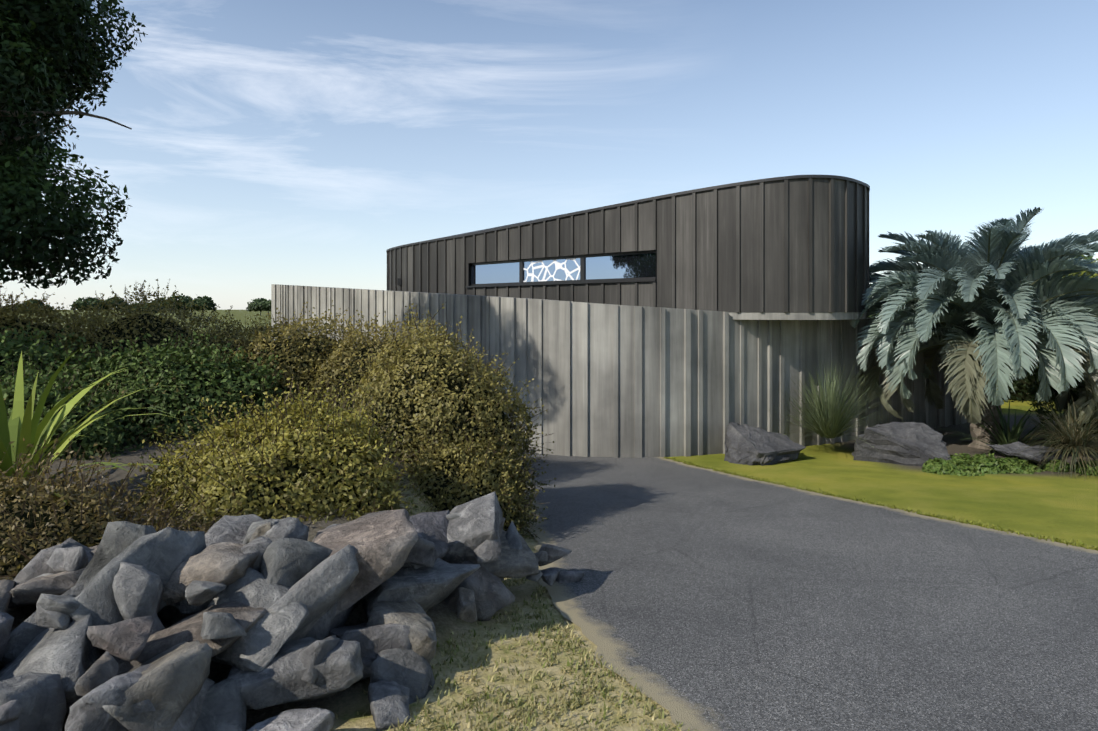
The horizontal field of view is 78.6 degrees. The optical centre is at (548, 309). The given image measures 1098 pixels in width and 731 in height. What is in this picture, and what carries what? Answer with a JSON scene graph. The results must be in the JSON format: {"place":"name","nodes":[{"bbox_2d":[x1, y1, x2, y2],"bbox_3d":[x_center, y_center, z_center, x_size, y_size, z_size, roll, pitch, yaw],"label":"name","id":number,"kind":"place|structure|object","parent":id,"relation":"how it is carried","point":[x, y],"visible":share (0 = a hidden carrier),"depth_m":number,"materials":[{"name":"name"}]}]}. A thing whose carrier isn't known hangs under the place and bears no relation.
{"place":"outdoors","nodes":[
{"label":"outdoors","id":0,"kind":"place"},
{"bbox_2d":[0,310,1097,730],"bbox_3d":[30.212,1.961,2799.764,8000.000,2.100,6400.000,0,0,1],"label":"ground","id":1,"kind":"structure","parent":0,"point":[1056,504],"depth_m":6.37,"materials":[{"name":"green plant"}]},
{"bbox_2d":[21,299,42,315],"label":"tree","id":2,"kind":"object","parent":1,"relation":"on","point":[33,301],"visible":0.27,"depth_m":322.50,"materials":[{"name":"green plant"}]},
{"bbox_2d":[15,304,54,313],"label":"tree","id":3,"kind":"object","parent":1,"relation":"on","point":[47,305],"visible":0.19,"depth_m":299.60,"materials":[{"name":"green plant"}]},
{"bbox_2d":[0,283,107,364],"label":"hedge","id":4,"kind":"object","parent":1,"relation":"on","point":[14,320],"visible":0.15,"depth_m":10.29,"materials":[{"name":"green plant"}]},
{"bbox_2d":[0,322,118,397],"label":"dark hedge","id":5,"kind":"object","parent":1,"relation":"on","point":[8,347],"visible":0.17,"depth_m":8.26,"materials":[{"name":"green plant"}]},
{"bbox_2d":[0,0,147,288],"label":"tree","id":6,"kind":"object","parent":1,"relation":"on","point":[43,79],"visible":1,"depth_m":10.31,"materials":[{"name":"green plant"}]},
{"bbox_2d":[0,357,163,460],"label":"dark hedge","id":7,"kind":"object","parent":1,"relation":"on","point":[101,437],"visible":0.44,"depth_m":7.12,"materials":[{"name":"green plant"}]},
{"bbox_2d":[69,297,107,310],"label":"tree","id":8,"kind":"object","parent":1,"relation":"on","point":[85,304],"visible":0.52,"depth_m":310.34,"materials":[{"name":"green plant"}]},
{"bbox_2d":[0,348,185,504],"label":"flax","id":9,"kind":"object","parent":1,"relation":"on","point":[19,426],"visible":0.54,"depth_m":5.20,"materials":[{"name":"green plant"}]},
{"bbox_2d":[105,297,128,311],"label":"tree","id":10,"kind":"object","parent":1,"relation":"on","point":[112,302],"visible":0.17,"depth_m":319.22,"materials":[{"name":"green plant"}]},
{"bbox_2d":[0,433,243,579],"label":"dry shrub","id":11,"kind":"object","parent":1,"relation":"on","point":[34,521],"visible":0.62,"depth_m":4.11,"materials":[{"name":"brown plant"}]},
{"bbox_2d":[36,278,243,382],"bbox_3d":[-6.095,0.863,10.483,3.806,2.698,3.401,0,0,1],"label":"hedge","id":12,"kind":"object","parent":1,"relation":"on","point":[129,326],"visible":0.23,"depth_m":9.82,"materials":[{"name":"green plant"}]},
{"bbox_2d":[128,303,159,312],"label":"tree","id":13,"kind":"object","parent":1,"relation":"on","point":[134,307],"visible":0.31,"depth_m":280.94,"materials":[{"name":"green plant"}]},
{"bbox_2d":[150,297,169,315],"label":"tree","id":14,"kind":"object","parent":1,"relation":"on","point":[159,302],"visible":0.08,"depth_m":320.52,"materials":[{"name":"green plant"}]},
{"bbox_2d":[43,326,300,443],"bbox_3d":[-4.906,1.237,8.667,3.436,2.043,2.445,0,0,1],"label":"dark hedge","id":15,"kind":"object","parent":1,"relation":"on","point":[169,394],"visible":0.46,"depth_m":8.16,"materials":[{"name":"green plant"}]},
{"bbox_2d":[161,293,194,310],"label":"tree","id":16,"kind":"object","parent":1,"relation":"on","point":[183,297],"visible":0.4,"depth_m":288.84,"materials":[{"name":"green plant"}]},
{"bbox_2d":[186,295,216,313],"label":"tree","id":17,"kind":"object","parent":1,"relation":"on","point":[207,301],"visible":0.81,"depth_m":284.99,"materials":[{"name":"green plant"}]},
{"bbox_2d":[246,298,269,315],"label":"tree","id":18,"kind":"object","parent":1,"relation":"on","point":[249,308],"visible":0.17,"depth_m":316.39,"materials":[{"name":"green plant"}]},
{"bbox_2d":[250,300,270,315],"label":"tree","id":19,"kind":"object","parent":1,"relation":"on","point":[260,305],"visible":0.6,"depth_m":303.17,"materials":[{"name":"green plant"}]},
{"bbox_2d":[101,370,430,534],"bbox_3d":[-2.223,1.343,5.511,2.498,1.648,2.302,0,0,-35],"label":"bush","id":20,"kind":"object","parent":1,"relation":"on","point":[278,464],"visible":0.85,"depth_m":5.16,"materials":[{"name":"green plant"}]},
{"bbox_2d":[187,300,386,417],"bbox_3d":[-4.012,1.075,10.192,3.793,2.453,3.112,0,0,-17],"label":"hedge","id":21,"kind":"object","parent":1,"relation":"on","point":[292,346],"visible":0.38,"depth_m":9.65,"materials":[{"name":"green plant"}]},
{"bbox_2d":[0,491,583,730],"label":"rock pile","id":22,"kind":"object","parent":1,"relation":"on","point":[265,608],"visible":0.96,"depth_m":3.35,"materials":[{"name":"grey stone"}]},
{"bbox_2d":[292,303,473,417],"bbox_3d":[-2.516,1.220,10.189,3.292,2.605,3.274,0,0,1],"label":"hedge","id":23,"kind":"object","parent":1,"relation":"on","point":[351,367],"visible":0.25,"depth_m":9.36,"materials":[{"name":"green plant"}]},
{"bbox_2d":[330,302,556,522],"bbox_3d":[-1.216,1.386,7.853,2.618,2.922,2.534,0,0,1],"label":"tall bush","id":24,"kind":"object","parent":1,"relation":"on","point":[420,392],"visible":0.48,"depth_m":7.36,"materials":[{"name":"green plant"}]},
{"bbox_2d":[395,419,549,538],"bbox_3d":[-1.017,1.921,7.005,2.066,1.587,1.994,0,0,1],"label":"tall bush","id":25,"kind":"object","parent":1,"relation":"on","point":[446,486],"visible":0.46,"depth_m":6.74,"materials":[{"name":"green plant"}]},
{"bbox_2d":[262,475,696,730],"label":"verge tufts","id":26,"kind":"object","parent":1,"relation":"on","point":[531,722],"visible":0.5,"depth_m":3.57,"materials":[{"name":"beige plant"}]},
{"bbox_2d":[271,284,966,457],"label":"concrete wall","id":27,"kind":"structure","parent":1,"relation":"on","point":[613,381],"depth_m":13.66,"materials":[{"name":"grey concrete"}]},
{"bbox_2d":[386,175,869,319],"bbox_3d":[0.682,-1.228,19.571,16.140,2.878,5.225,0,0,44],"label":"storey","id":28,"kind":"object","parent":27,"relation":"on","point":[794,247],"visible":0.85,"depth_m":14.22,"materials":[{"name":"brown"}]},
{"bbox_2d":[724,422,805,465],"bbox_3d":[4.116,2.774,12.856,1.684,1.088,1.159,0,0,-16],"label":"boulder","id":29,"kind":"object","parent":1,"relation":"on","point":[745,444],"visible":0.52,"depth_m":12.74,"materials":[{"name":"grey stone"}]},
{"bbox_2d":[762,356,908,446],"bbox_3d":[5.640,1.745,13.666,3.194,1.733,3.365,0,0,-38],"label":"grass tree","id":30,"kind":"object","parent":1,"relation":"on","point":[830,418],"visible":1,"depth_m":13.48,"materials":[{"name":"green plant"}]},
{"bbox_2d":[867,276,889,317],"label":"shrub","id":31,"kind":"object","parent":1,"relation":"on","point":[874,314],"depth_m":22.16,"materials":[{"name":"green plant"}]},
{"bbox_2d":[663,456,1097,550],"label":"lawn edge tufts","id":32,"kind":"object","parent":1,"relation":"on","point":[979,523],"visible":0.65,"depth_m":8.17,"materials":[{"name":"green plant"}]},
{"bbox_2d":[852,422,950,466],"bbox_3d":[6.637,2.623,12.675,1.672,0.949,0.739,0,0,33],"label":"boulder","id":33,"kind":"object","parent":1,"relation":"on","point":[913,444],"visible":0.71,"depth_m":12.49,"materials":[{"name":"grey stone"}]},
{"bbox_2d":[922,457,956,474],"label":"plant","id":34,"kind":"object","parent":1,"relation":"on","point":[933,466],"visible":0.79,"depth_m":11.45,"materials":[{"name":"green plant"}]},
{"bbox_2d":[942,460,983,476],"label":"plant","id":35,"kind":"object","parent":1,"relation":"on","point":[963,468],"visible":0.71,"depth_m":11.31,"materials":[{"name":"green plant"}]},
{"bbox_2d":[945,453,983,469],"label":"plant","id":36,"kind":"object","parent":1,"relation":"on","point":[956,458],"visible":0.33,"depth_m":11.79,"materials":[{"name":"green plant"}]},
{"bbox_2d":[850,207,1097,449],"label":"palm","id":37,"kind":"object","parent":1,"relation":"on","point":[987,306],"visible":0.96,"depth_m":13.21,"materials":[{"name":"green plant"}]},
{"bbox_2d":[963,453,1009,473],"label":"plant","id":38,"kind":"object","parent":1,"relation":"on","point":[990,464],"visible":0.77,"depth_m":11.48,"materials":[{"name":"green plant"}]},
{"bbox_2d":[945,399,1064,457],"bbox_3d":[9.092,2.297,13.169,2.203,1.229,2.326,0,0,-29],"label":"palm","id":39,"kind":"object","parent":1,"relation":"on","point":[1006,436],"visible":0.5,"depth_m":13.23,"materials":[{"name":"green plant"}]},
{"bbox_2d":[998,457,1033,473],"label":"plant","id":40,"kind":"object","parent":1,"relation":"on","point":[1014,467],"visible":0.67,"depth_m":11.52,"materials":[{"name":"green plant"}]},
{"bbox_2d":[986,441,1063,465],"bbox_3d":[8.601,2.644,12.109,1.062,0.484,0.858,0,0,-29],"label":"boulder","id":41,"kind":"object","parent":1,"relation":"on","point":[1018,449],"visible":0.77,"depth_m":11.89,"materials":[{"name":"grey stone"}]},
{"bbox_2d":[1012,457,1043,471],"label":"plant","id":42,"kind":"object","parent":1,"relation":"on","point":[1032,467],"visible":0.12,"depth_m":11.67,"materials":[{"name":"green plant"}]},
{"bbox_2d":[1002,357,1055,402],"bbox_3d":[16.530,1.091,23.332,5.413,5.846,4.610,0,0,1],"label":"shrub","id":43,"kind":"object","parent":1,"relation":"on","point":[1020,388],"depth_m":21.89,"materials":[{"name":"green plant"}]},
{"bbox_2d":[1007,392,1097,453],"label":"palm","id":44,"kind":"object","parent":1,"relation":"on","point":[1047,430],"visible":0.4,"depth_m":13.63,"materials":[{"name":"green plant"}]},
{"bbox_2d":[1010,398,1097,480],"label":"grass tree","id":45,"kind":"object","parent":1,"relation":"on","point":[1076,436],"visible":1,"depth_m":11.32,"materials":[{"name":"green plant"}]},
{"bbox_2d":[1037,459,1072,472],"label":"plant","id":46,"kind":"object","parent":1,"relation":"on","point":[1047,465],"visible":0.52,"depth_m":11.66,"materials":[{"name":"green plant"}]},
{"bbox_2d":[1023,255,1097,434],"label":"shrub","id":47,"kind":"object","parent":1,"relation":"on","point":[1032,390],"visible":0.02,"depth_m":15.70,"materials":[{"name":"green plant"}]},
{"bbox_2d":[1070,459,1097,475],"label":"plant","id":48,"kind":"object","parent":1,"relation":"on","point":[1089,469],"visible":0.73,"depth_m":11.40,"materials":[{"name":"green plant"}]},
{"bbox_2d":[1073,255,1094,259],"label":"tree","id":49,"kind":"object","parent":1,"relation":"on","point":[1089,257],"depth_m":60.17,"materials":[{"name":"green plant"}]},
{"bbox_2d":[1083,420,1097,460],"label":"grass tree","id":50,"kind":"object","parent":1,"relation":"on","point":[1094,442],"visible":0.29,"depth_m":12.59,"materials":[{"name":"green plant"}]},
{"bbox_2d":[0,0,1097,309],"label":"sky","id":51,"kind":"structure","parent":0,"point":[282,142],"materials":[{"name":"blue"}]},
{"bbox_2d":[519,451,1097,730],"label":"driveway","id":52,"kind":"structure","parent":0,"point":[699,598],"depth_m":4.87,"materials":[{"name":"grey asphalt"}]}
]}

